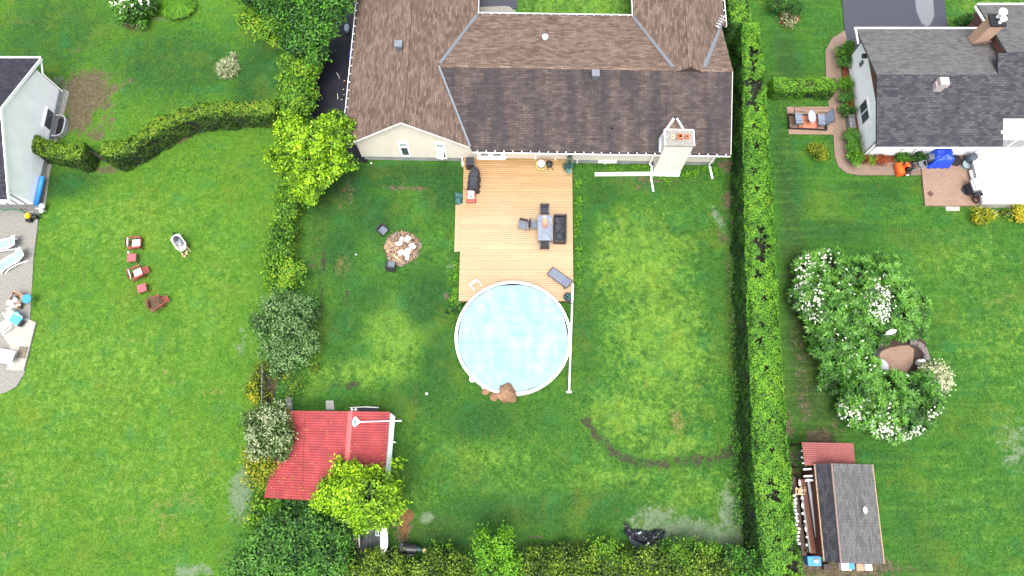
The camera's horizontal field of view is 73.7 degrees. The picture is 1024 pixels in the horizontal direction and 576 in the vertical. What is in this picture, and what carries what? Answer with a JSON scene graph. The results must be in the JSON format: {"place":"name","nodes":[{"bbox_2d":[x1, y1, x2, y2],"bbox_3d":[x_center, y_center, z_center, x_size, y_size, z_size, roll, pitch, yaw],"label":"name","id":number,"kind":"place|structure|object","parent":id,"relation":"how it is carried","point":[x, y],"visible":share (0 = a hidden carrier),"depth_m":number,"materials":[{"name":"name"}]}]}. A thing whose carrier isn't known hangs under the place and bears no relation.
{"place":"outdoors","nodes":[
{"label":"outdoors","id":0,"kind":"place"},
{"bbox_2d":[0,206,39,393],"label":"patio","id":1,"kind":"structure","parent":0,"point":[18,278],"depth_m":44.18,"materials":[{"name":"grey concrete"}]},
{"bbox_2d":[0,348,16,363],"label":"sun lounger","id":2,"kind":"object","parent":1,"relation":"on","point":[6,356],"visible":1,"depth_m":42.16,"materials":[{"name":"white paint"}]},
{"bbox_2d":[0,235,17,251],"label":"sun lounger","id":3,"kind":"object","parent":1,"relation":"on","point":[9,242],"visible":0.98,"depth_m":44.28,"materials":[{"name":"white paint"}]},
{"bbox_2d":[0,247,26,273],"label":"sun lounger","id":4,"kind":"object","parent":1,"relation":"on","point":[17,255],"visible":1,"depth_m":43.96,"materials":[{"name":"white paint"}]},
{"bbox_2d":[0,318,36,370],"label":"slab path","id":5,"kind":"structure","parent":1,"relation":"on","point":[15,336],"depth_m":42.80,"materials":[{"name":"concrete"}]},
{"bbox_2d":[0,304,24,334],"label":"folding chair","id":6,"kind":"object","parent":5,"relation":"on","point":[16,318],"visible":1,"depth_m":42.65,"materials":[{"name":"white paint"}]},
{"bbox_2d":[157,0,196,20],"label":"ornamental grass","id":7,"kind":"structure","parent":0,"point":[177,10],"depth_m":49.34,"materials":[{"name":"green plant"}]},
{"bbox_2d":[311,0,367,162],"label":"driveway","id":8,"kind":"structure","parent":0,"point":[330,84],"depth_m":48.30,"materials":[{"name":"asphalt"}]},
{"bbox_2d":[479,0,516,8],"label":"driveway","id":9,"kind":"structure","parent":0,"point":[512,4],"depth_m":50.10,"materials":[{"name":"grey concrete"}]},
{"bbox_2d":[0,0,1023,575],"bbox_3d":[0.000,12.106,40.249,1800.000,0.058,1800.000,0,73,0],"label":"ground","id":10,"kind":"structure","parent":0,"point":[86,90],"depth_m":42.84,"materials":[{"name":"green plant"}]},
{"bbox_2d":[0,56,62,205],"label":"house","id":11,"kind":"structure","parent":10,"relation":"on","point":[31,97],"depth_m":44.47,"materials":[{"name":"concrete"}]},
{"bbox_2d":[33,176,44,205],"bbox_3d":[-31.389,-6.433,45.324,0.339,0.304,2.050,0,73,0],"label":"vinyl roll","id":12,"kind":"object","parent":11,"relation":"on","point":[38,194],"visible":1,"depth_m":45.22,"materials":[{"name":"plastic"}]},
{"bbox_2d":[42,106,53,131],"bbox_3d":[-31.512,-11.466,46.420,0.095,0.800,1.500,0,73,0],"label":"window","id":13,"kind":"structure","parent":11,"relation":"in","point":[48,116],"depth_m":46.35,"materials":[{"name":"white paint"}]},
{"bbox_2d":[40,88,69,208],"bbox_3d":[-31.421,-9.654,46.773,0.692,0.080,9.222,0,73,0],"label":"foundation strip","id":14,"kind":"object","parent":10,"relation":"on","point":[43,199],"visible":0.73,"depth_m":46.28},
{"bbox_2d":[51,114,68,138],"bbox_3d":[-31.050,-11.109,46.991,0.770,0.400,1.680,0,73,0],"label":"window well","id":15,"kind":"object","parent":10,"relation":"on","point":[62,127],"depth_m":47.02,"materials":[{"name":"silver metal"}]},
{"bbox_2d":[31,135,100,172],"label":"hedge","id":16,"kind":"object","parent":10,"relation":"on","point":[80,156],"visible":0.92,"depth_m":45.01,"materials":[{"name":"green plant"}]},
{"bbox_2d":[105,0,162,29],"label":"hydrangea","id":17,"kind":"object","parent":10,"relation":"on","point":[131,11],"visible":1,"depth_m":48.49,"materials":[{"name":"green plant"}]},
{"bbox_2d":[125,236,143,249],"bbox_3d":[-24.575,-2.937,44.172,1.006,1.092,0.820,-6,73,-2],"label":"garden armchair","id":18,"kind":"object","parent":10,"relation":"on","point":[136,244],"visible":1,"depth_m":44.23,"materials":[{"name":"red wood"}]},
{"bbox_2d":[125,264,149,282],"bbox_3d":[-23.986,-1.014,43.594,1.341,1.092,0.820,-27,75,-8],"label":"garden armchair","id":19,"kind":"object","parent":10,"relation":"on","point":[138,272],"visible":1,"depth_m":43.68,"materials":[{"name":"red wood"}]},
{"bbox_2d":[170,232,190,255],"bbox_3d":[-21.552,-2.881,44.379,0.720,0.678,2.087,-37,77,-10],"label":"wheelbarrow","id":20,"kind":"object","parent":10,"relation":"on","point":[178,242],"visible":1,"depth_m":44.18,"materials":[{"name":"white paint"}]},
{"bbox_2d":[98,99,282,171],"bbox_3d":[-21.496,-10.783,46.017,12.070,2.194,2.677,-17,74,-5],"label":"hedge","id":21,"kind":"object","parent":10,"relation":"on","point":[155,138],"visible":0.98,"depth_m":45.56,"materials":[{"name":"green plant"}]},
{"bbox_2d":[214,56,241,79],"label":"shrub","id":22,"kind":"object","parent":10,"relation":"on","point":[228,67],"visible":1,"depth_m":48.08,"materials":[{"name":"beige plant"}]},
{"bbox_2d":[233,5,286,48],"bbox_3d":[-16.967,-17.860,47.211,4.731,3.873,2.988,31,76,9],"label":"tree","id":23,"kind":"object","parent":10,"relation":"on","point":[265,31],"visible":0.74,"depth_m":46.38,"materials":[{"name":"green plant"}]},
{"bbox_2d":[237,443,282,492],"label":"shrub","id":24,"kind":"object","parent":10,"relation":"on","point":[260,473],"visible":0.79,"depth_m":38.55,"materials":[{"name":"yellow plant"}]},
{"bbox_2d":[243,493,281,531],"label":"shrub","id":25,"kind":"object","parent":10,"relation":"on","point":[259,507],"visible":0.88,"depth_m":38.69,"materials":[{"name":"green plant"}]},
{"bbox_2d":[243,360,290,406],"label":"shrub","id":26,"kind":"object","parent":10,"relation":"on","point":[255,385],"visible":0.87,"depth_m":41.28,"materials":[{"name":"yellow plant"}]},
{"bbox_2d":[239,397,298,468],"bbox_3d":[-13.789,8.510,39.404,3.518,3.634,3.993,-16,74,-5],"label":"shrub","id":27,"kind":"object","parent":10,"relation":"on","point":[268,429],"visible":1,"depth_m":38.36,"materials":[{"name":"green plant"}]},
{"bbox_2d":[259,168,302,260],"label":"hedge","id":28,"kind":"object","parent":10,"relation":"on","point":[283,225],"visible":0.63,"depth_m":43.49,"materials":[{"name":"green plant"}]},
{"bbox_2d":[255,253,307,296],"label":"shrub","id":29,"kind":"object","parent":10,"relation":"on","point":[282,277],"visible":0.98,"depth_m":42.23,"materials":[{"name":"green plant"}]},
{"bbox_2d":[238,204,326,494],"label":"weeds","id":30,"kind":"object","parent":10,"relation":"on","point":[309,366],"visible":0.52,"depth_m":42.01,"materials":[{"name":"green plant"}]},
{"bbox_2d":[247,287,321,381],"bbox_3d":[-13.983,2.614,41.570,4.852,2.884,6.088,0,73,0],"label":"shrub","id":31,"kind":"object","parent":10,"relation":"on","point":[294,309],"visible":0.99,"depth_m":41.23,"materials":[{"name":"green plant"}]},
{"bbox_2d":[222,500,359,575],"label":"shrub","id":32,"kind":"object","parent":10,"relation":"on","point":[310,543],"visible":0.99,"depth_m":37.00,"materials":[{"name":"green plant"}]},
{"bbox_2d":[233,0,357,68],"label":"tree","id":33,"kind":"object","parent":10,"relation":"on","point":[309,23],"visible":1,"depth_m":44.78,"materials":[{"name":"green plant"}]},
{"bbox_2d":[273,36,330,118],"bbox_3d":[-14.432,-14.743,46.776,3.590,2.912,8.104,0,73,0],"label":"hedge","id":34,"kind":"object","parent":10,"relation":"on","point":[298,81],"visible":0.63,"depth_m":45.59,"materials":[{"name":"green plant"}]},
{"bbox_2d":[265,498,343,526],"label":"shrub","id":35,"kind":"object","parent":10,"relation":"on","point":[287,503],"visible":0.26,"depth_m":38.56,"materials":[{"name":"green plant"}]},
{"bbox_2d":[260,108,362,207],"bbox_3d":[-12.713,-8.215,43.819,6.504,4.817,6.563,0,73,0],"label":"tree","id":36,"kind":"object","parent":10,"relation":"on","point":[319,167],"visible":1,"depth_m":42.67,"materials":[{"name":"green plant"}]},
{"bbox_2d":[264,411,395,500],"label":"shed","id":37,"kind":"structure","parent":10,"relation":"on","point":[371,447],"depth_m":38.66,"materials":[{"name":"red metal"}]},
{"bbox_2d":[308,453,412,537],"bbox_3d":[-8.239,11.391,37.562,5.752,5.505,4.516,0,73,0],"label":"tree","id":38,"kind":"object","parent":10,"relation":"on","point":[368,498],"visible":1,"depth_m":36.25,"materials":[{"name":"green plant"}]},
{"bbox_2d":[356,528,381,567],"bbox_3d":[-8.070,14.873,39.246,1.799,0.158,2.399,0,73,0],"label":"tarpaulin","id":39,"kind":"object","parent":10,"relation":"on","point":[367,542],"visible":0.27,"depth_m":39.31,"materials":[{"name":"plastic"}]},
{"bbox_2d":[375,528,388,557],"bbox_3d":[-7.273,14.315,38.718,0.664,1.600,1.827,-7,73,-2],"label":"white frame","id":40,"kind":"object","parent":10,"relation":"on","point":[384,540],"visible":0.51,"depth_m":38.25,"materials":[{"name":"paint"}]},
{"bbox_2d":[384,230,421,266],"bbox_3d":[-7.208,-2.639,44.518,2.434,0.317,2.369,43,78,12],"label":"fire pit","id":41,"kind":"object","parent":10,"relation":"on","point":[391,247],"visible":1,"depth_m":44.46,"materials":[{"name":"beige stone"}]},
{"bbox_2d":[341,541,480,575],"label":"hedge","id":42,"kind":"object","parent":10,"relation":"on","point":[392,564],"visible":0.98,"depth_m":37.50,"materials":[{"name":"green plant"}]},
{"bbox_2d":[400,542,426,555],"bbox_3d":[-5.566,14.854,38.831,1.501,1.079,0.665,4,73,1],"label":"barrel grill","id":43,"kind":"object","parent":10,"relation":"on","point":[408,548],"visible":0.83,"depth_m":38.46,"materials":[{"name":"black metal"}]},
{"bbox_2d":[422,539,458,574],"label":"shrub","id":44,"kind":"object","parent":10,"relation":"on","point":[449,548],"visible":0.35,"depth_m":38.42,"materials":[{"name":"green plant"}]},
{"bbox_2d":[446,210,464,319],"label":"weeds","id":45,"kind":"object","parent":10,"relation":"on","point":[454,289],"visible":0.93,"depth_m":43.66,"materials":[{"name":"green plant"}]},
{"bbox_2d":[477,6,516,13],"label":"front walk","id":46,"kind":"structure","parent":10,"relation":"on","point":[506,9],"depth_m":49.93,"materials":[{"name":"concrete"}]},
{"bbox_2d":[468,520,526,575],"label":"tree","id":47,"kind":"object","parent":10,"relation":"on","point":[491,560],"visible":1,"depth_m":37.08,"materials":[{"name":"green plant"}]},
{"bbox_2d":[494,383,516,402],"bbox_3d":[-0.382,6.292,41.029,1.456,1.872,1.206,0,73,0],"label":"rock","id":48,"kind":"object","parent":10,"relation":"on","point":[506,393],"visible":0.98,"depth_m":40.49,"materials":[{"name":"stone"}]},
{"bbox_2d":[455,281,570,395],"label":"pool","id":49,"kind":"structure","parent":10,"relation":"on","point":[537,388],"depth_m":41.82,"materials":[{"name":"white paint"}]},
{"bbox_2d":[458,285,567,391],"bbox_3d":[0.069,3.018,41.726,6.729,0.124,6.707,0,73,0],"label":"pool cover","id":50,"kind":"object","parent":49,"relation":"on","point":[516,336],"visible":1,"depth_m":41.76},
{"bbox_2d":[567,284,573,393],"bbox_3d":[3.577,3.109,42.192,0.303,1.302,6.700,2,73,1],"label":"roller pole","id":51,"kind":"object","parent":49,"relation":"attached to","point":[569,391],"visible":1,"depth_m":41.89,"materials":[{"name":"metal"}]},
{"bbox_2d":[454,158,572,302],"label":"deck","id":52,"kind":"structure","parent":10,"relation":"on","point":[498,209],"depth_m":44.44,"materials":[{"name":"brown wood"}]},
{"bbox_2d":[467,166,480,193],"bbox_3d":[-2.498,-7.097,44.753,0.877,1.170,1.620,4,73,1],"label":"covered barbecue","id":53,"kind":"object","parent":52,"relation":"on","point":[474,179],"visible":0.98,"depth_m":44.34,"materials":[{"name":"grey fabric"}]},
{"bbox_2d":[537,215,552,243],"bbox_3d":[2.113,-3.746,43.965,0.960,0.755,1.740,0,73,0],"label":"patio table","id":54,"kind":"object","parent":52,"relation":"on","point":[545,233],"visible":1,"depth_m":43.57,"materials":[{"name":"grey glass"}]},
{"bbox_2d":[553,214,566,243],"bbox_3d":[3.094,-3.809,43.965,0.815,0.670,1.890,2,73,1],"label":"outdoor sofa","id":55,"kind":"object","parent":52,"relation":"on","point":[560,230],"visible":1,"depth_m":43.84,"materials":[{"name":"wicker"}]},
{"bbox_2d":[547,267,572,288],"bbox_3d":[3.021,-0.613,43.188,1.584,0.441,0.660,37,77,10],"label":"chaise lounge","id":56,"kind":"object","parent":52,"relation":"on","point":[559,277],"visible":1,"depth_m":43.07,"materials":[{"name":"grey fabric"}]},
{"bbox_2d":[343,0,732,191],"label":"house","id":57,"kind":"structure","parent":10,"relation":"on","point":[649,82],"depth_m":43.87,"materials":[{"name":"concrete"}]},
{"bbox_2d":[397,142,411,156],"bbox_3d":[-7.065,-9.091,44.929,0.676,1.866,0.080,1,73,0],"label":"window","id":58,"kind":"structure","parent":57,"relation":"in","point":[404,148],"depth_m":44.91,"materials":[{"name":"white paint"}]},
{"bbox_2d":[435,143,447,158],"bbox_3d":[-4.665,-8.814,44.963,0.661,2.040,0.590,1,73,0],"label":"door","id":59,"kind":"structure","parent":57,"relation":"in","point":[441,152],"depth_m":44.79,"materials":[{"name":"white paint"}]},
{"bbox_2d":[476,153,504,159],"bbox_3d":[-1.410,-8.954,44.970,1.922,1.910,0.175,1,73,0],"label":"french door","id":60,"kind":"structure","parent":57,"relation":"in","point":[481,156],"depth_m":45.54,"materials":[{"name":"white paint"}]},
{"bbox_2d":[510,537,646,575],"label":"hedge","id":61,"kind":"object","parent":10,"relation":"on","point":[562,562],"visible":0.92,"depth_m":37.63,"materials":[{"name":"green plant"}]},
{"bbox_2d":[573,179,584,287],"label":"weeds","id":62,"kind":"object","parent":10,"relation":"on","point":[577,282],"visible":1,"depth_m":44.82,"materials":[{"name":"green plant"}]},
{"bbox_2d":[578,534,628,570],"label":"shrub","id":63,"kind":"object","parent":10,"relation":"on","point":[605,550],"visible":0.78,"depth_m":37.93,"materials":[{"name":"green plant"}]},
{"bbox_2d":[594,172,649,175],"bbox_3d":[7.446,-7.684,46.031,3.743,0.165,0.240,-1,73,0],"label":"gutter pipe","id":64,"kind":"object","parent":10,"relation":"on","point":[622,173],"visible":1,"depth_m":45.96,"materials":[{"name":"white paint"}]},
{"bbox_2d":[624,522,665,545],"bbox_3d":[7.582,14.343,39.266,2.405,0.438,1.277,12,74,3],"label":"tarp","id":65,"kind":"object","parent":10,"relation":"on","point":[653,536],"visible":0.86,"depth_m":39.29,"materials":[{"name":"plastic"}]},
{"bbox_2d":[609,162,719,184],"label":"weeds","id":66,"kind":"object","parent":10,"relation":"on","point":[694,173],"visible":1,"depth_m":46.08,"materials":[{"name":"green plant"}]},
{"bbox_2d":[616,537,757,575],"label":"hedge","id":67,"kind":"object","parent":10,"relation":"on","point":[658,565],"visible":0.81,"depth_m":37.38,"materials":[{"name":"green plant"}]},
{"bbox_2d":[650,533,725,574],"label":"shrub","id":68,"kind":"object","parent":10,"relation":"on","point":[688,546],"visible":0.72,"depth_m":37.84,"materials":[{"name":"green plant"}]},
{"bbox_2d":[724,157,747,541],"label":"weeds","id":69,"kind":"object","parent":10,"relation":"on","point":[737,461],"visible":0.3,"depth_m":40.69,"materials":[{"name":"green plant"}]},
{"bbox_2d":[722,0,752,47],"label":"hedge","id":70,"kind":"object","parent":10,"relation":"on","point":[738,13],"visible":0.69,"depth_m":47.14,"materials":[{"name":"green plant"}]},
{"bbox_2d":[720,541,791,575],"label":"shrub","id":71,"kind":"object","parent":10,"relation":"on","point":[738,556],"visible":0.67,"depth_m":37.49,"materials":[{"name":"green plant"}]},
{"bbox_2d":[729,22,803,575],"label":"hedge","id":72,"kind":"object","parent":10,"relation":"on","point":[770,527],"visible":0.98,"depth_m":40.84,"materials":[{"name":"green plant"}]},
{"bbox_2d":[779,9,799,26],"bbox_3d":[20.234,-19.789,49.821,1.457,0.080,1.753,0,73,0],"label":"mulch bed","id":73,"kind":"object","parent":10,"relation":"on","point":[798,17],"visible":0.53,"depth_m":49.73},
{"bbox_2d":[766,0,808,18],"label":"shrub","id":74,"kind":"object","parent":73,"relation":"on","point":[788,6],"visible":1,"depth_m":48.73,"materials":[{"name":"green plant"}]},
{"bbox_2d":[767,76,836,100],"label":"hedge","id":75,"kind":"object","parent":10,"relation":"on","point":[790,89],"visible":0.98,"depth_m":47.05,"materials":[{"name":"green plant"}]},
{"bbox_2d":[792,477,815,555],"bbox_3d":[16.765,13.091,39.321,0.893,1.150,4.300,-2,73,0],"label":"timber rack","id":76,"kind":"object","parent":10,"relation":"on","point":[809,531],"visible":0.88,"depth_m":38.93,"materials":[{"name":"brown wood"}]},
{"bbox_2d":[804,555,821,565],"bbox_3d":[17.114,15.509,38.833,0.754,0.642,0.524,0,73,0],"label":"tub","id":77,"kind":"object","parent":10,"relation":"on","point":[811,560],"visible":0.89,"depth_m":38.62,"materials":[{"name":"blue plastic"}]},
{"bbox_2d":[804,139,831,160],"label":"shrub","id":78,"kind":"object","parent":10,"relation":"on","point":[818,150],"visible":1,"depth_m":45.88,"materials":[{"name":"yellow plant"}]},
{"bbox_2d":[790,442,854,467],"bbox_3d":[18.098,9.765,39.846,2.999,2.060,1.382,0,73,0],"label":"lean to","id":79,"kind":"object","parent":10,"relation":"on","point":[825,453],"visible":0.94,"depth_m":38.98,"materials":[{"name":"red wood"}]},
{"bbox_2d":[786,246,877,336],"bbox_3d":[19.766,0.243,42.116,5.736,3.208,6.106,0,73,0],"label":"flowering shrub","id":80,"kind":"object","parent":10,"relation":"on","point":[832,302],"visible":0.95,"depth_m":41.51,"materials":[{"name":"green plant"}]},
{"bbox_2d":[802,321,882,394],"bbox_3d":[20.027,4.079,41.209,4.118,2.737,4.517,-9,73,-3],"label":"flowering shrub","id":81,"kind":"object","parent":10,"relation":"on","point":[838,365],"visible":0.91,"depth_m":40.59,"materials":[{"name":"green plant"}]},
{"bbox_2d":[801,463,884,563],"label":"shed","id":82,"kind":"structure","parent":10,"relation":"on","point":[846,515],"depth_m":37.42,"materials":[{"name":"grey"}]},
{"bbox_2d":[831,39,856,57],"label":"shrub","id":83,"kind":"object","parent":10,"relation":"on","point":[848,47],"visible":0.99,"depth_m":47.88,"materials":[{"name":"green plant"}]},
{"bbox_2d":[836,75,854,89],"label":"shrub","id":84,"kind":"object","parent":10,"relation":"on","point":[847,82],"visible":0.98,"depth_m":47.27,"materials":[{"name":"green plant"}]},
{"bbox_2d":[837,88,855,103],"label":"shrub","id":85,"kind":"object","parent":10,"relation":"on","point":[845,96],"visible":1,"depth_m":47.00,"materials":[{"name":"green plant"}]},
{"bbox_2d":[840,127,862,142],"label":"shrub","id":86,"kind":"object","parent":10,"relation":"on","point":[851,134],"visible":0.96,"depth_m":46.08,"materials":[{"name":"green plant"}]},
{"bbox_2d":[845,148,864,167],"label":"shrub","id":87,"kind":"object","parent":10,"relation":"on","point":[855,157],"visible":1,"depth_m":45.61,"materials":[{"name":"green plant"}]},
{"bbox_2d":[842,52,913,162],"bbox_3d":[24.361,-12.029,47.487,4.788,0.120,10.198,-26,75,-8],"label":"mulch bed","id":88,"kind":"object","parent":10,"relation":"on","point":[846,73],"visible":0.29,"depth_m":47.29,"materials":[{"name":"soil"}]},
{"bbox_2d":[832,367,948,446],"bbox_3d":[22.448,6.957,40.274,6.760,2.870,4.686,0,73,0],"label":"flowering shrub","id":89,"kind":"object","parent":10,"relation":"on","point":[901,407],"visible":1,"depth_m":39.72,"materials":[{"name":"green plant"}]},
{"bbox_2d":[855,250,933,347],"bbox_3d":[23.219,0.567,42.052,5.674,3.144,6.345,0,73,0],"label":"flowering shrub","id":90,"kind":"object","parent":10,"relation":"on","point":[892,299],"visible":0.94,"depth_m":41.23,"materials":[{"name":"green plant"}]},
{"bbox_2d":[879,346,913,374],"bbox_3d":[24.002,4.580,42.460,2.224,0.100,2.011,0,73,0],"label":"brick circle","id":91,"kind":"object","parent":10,"relation":"on","point":[899,358],"visible":0.66,"depth_m":42.48,"materials":[{"name":"brick"}]},
{"bbox_2d":[879,338,927,373],"bbox_3d":[24.137,4.207,42.604,3.580,0.080,2.597,0,73,0],"label":"mulch bed","id":92,"kind":"object","parent":10,"relation":"on","point":[917,355],"visible":0.3,"depth_m":42.71,"materials":[{"name":"soil"}]},
{"bbox_2d":[907,339,929,361],"bbox_3d":[25.401,3.813,42.519,0.716,0.325,1.729,-33,76,-9],"label":"stone edging","id":93,"kind":"object","parent":92,"relation":"on","point":[920,347],"visible":0.91,"depth_m":42.42,"materials":[{"name":"stone"}]},
{"bbox_2d":[848,3,1023,155],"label":"house","id":94,"kind":"structure","parent":10,"relation":"on","point":[956,90],"depth_m":43.45,"materials":[{"name":"concrete"}]},
{"bbox_2d":[1003,138,1023,147],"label":"window","id":95,"kind":"structure","parent":94,"relation":"in","point":[1007,142],"depth_m":44.35,"materials":[{"name":"glass"}]},
{"bbox_2d":[916,358,956,396],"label":"hydrangea","id":96,"kind":"object","parent":10,"relation":"on","point":[943,376],"visible":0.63,"depth_m":40.82,"materials":[{"name":"beige plant"}]},
{"bbox_2d":[949,8,975,26],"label":"shrub","id":97,"kind":"object","parent":10,"relation":"on","point":[965,21],"visible":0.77,"depth_m":48.66,"materials":[{"name":"green plant"}]},
{"bbox_2d":[968,201,999,226],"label":"shrub","id":98,"kind":"object","parent":10,"relation":"on","point":[981,216],"visible":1,"depth_m":44.59,"materials":[{"name":"yellow plant"}]},
{"bbox_2d":[969,153,1023,207],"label":"terrace","id":99,"kind":"structure","parent":10,"relation":"on","point":[1000,177],"depth_m":45.25,"materials":[{"name":"white paint"}]},
{"bbox_2d":[1009,201,1023,223],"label":"shrub","id":100,"kind":"object","parent":10,"relation":"on","point":[1019,212],"visible":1,"depth_m":44.63,"materials":[{"name":"yellow plant"}]},
{"bbox_2d":[786,107,832,134],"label":"paver path","id":101,"kind":"structure","parent":0,"point":[806,110],"depth_m":47.24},
{"bbox_2d":[787,107,834,130],"bbox_3d":[20.637,-11.590,46.667,3.117,1.129,1.140,3,73,1],"label":"glider swing","id":102,"kind":"object","parent":101,"relation":"on","point":[808,121],"visible":1,"depth_m":46.80,"materials":[{"name":"black plastic"}]},
{"bbox_2d":[825,31,920,175],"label":"paver path","id":103,"kind":"structure","parent":0,"point":[833,70],"depth_m":47.01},
{"bbox_2d":[893,160,927,176],"bbox_3d":[26.692,-8.078,45.724,1.755,0.990,0.850,-4,73,-1],"label":"snow blower","id":104,"kind":"object","parent":103,"relation":"on","point":[904,169],"visible":1,"depth_m":45.66,"materials":[{"name":"orange paint"}]},
{"bbox_2d":[842,0,947,52],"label":"driveway","id":105,"kind":"structure","parent":0,"point":[879,13],"depth_m":49.80,"materials":[{"name":"asphalt"}]},
{"bbox_2d":[915,0,933,25],"bbox_3d":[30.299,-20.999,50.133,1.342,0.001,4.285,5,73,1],"label":"boat","id":106,"kind":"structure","parent":105,"relation":"on","point":[925,10],"depth_m":49.92,"materials":[{"name":"plastic"}]},
{"bbox_2d":[921,155,976,206],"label":"patio","id":107,"kind":"structure","parent":0,"point":[944,185],"depth_m":45.74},
{"bbox_2d":[926,149,954,168],"bbox_3d":[28.716,-8.771,45.735,1.539,1.079,1.220,0,73,0],"label":"tarp cover","id":108,"kind":"object","parent":107,"relation":"on","point":[944,158],"visible":0.87,"depth_m":45.41,"materials":[{"name":"plastic"}]},
{"bbox_2d":[961,153,977,169],"bbox_3d":[30.738,-8.526,45.838,0.636,0.800,0.994,26,75,7],"label":"barrel","id":109,"kind":"object","parent":107,"relation":"on","point":[967,162],"visible":1,"depth_m":45.83,"materials":[{"name":"plastic"}]},
{"bbox_2d":[964,178,982,196],"bbox_3d":[30.481,-6.514,44.977,0.600,0.990,1.180,-8,73,-2],"label":"gas barbecue","id":110,"kind":"object","parent":107,"relation":"on","point":[973,186],"visible":1,"depth_m":44.70,"materials":[{"name":"grey metal"}]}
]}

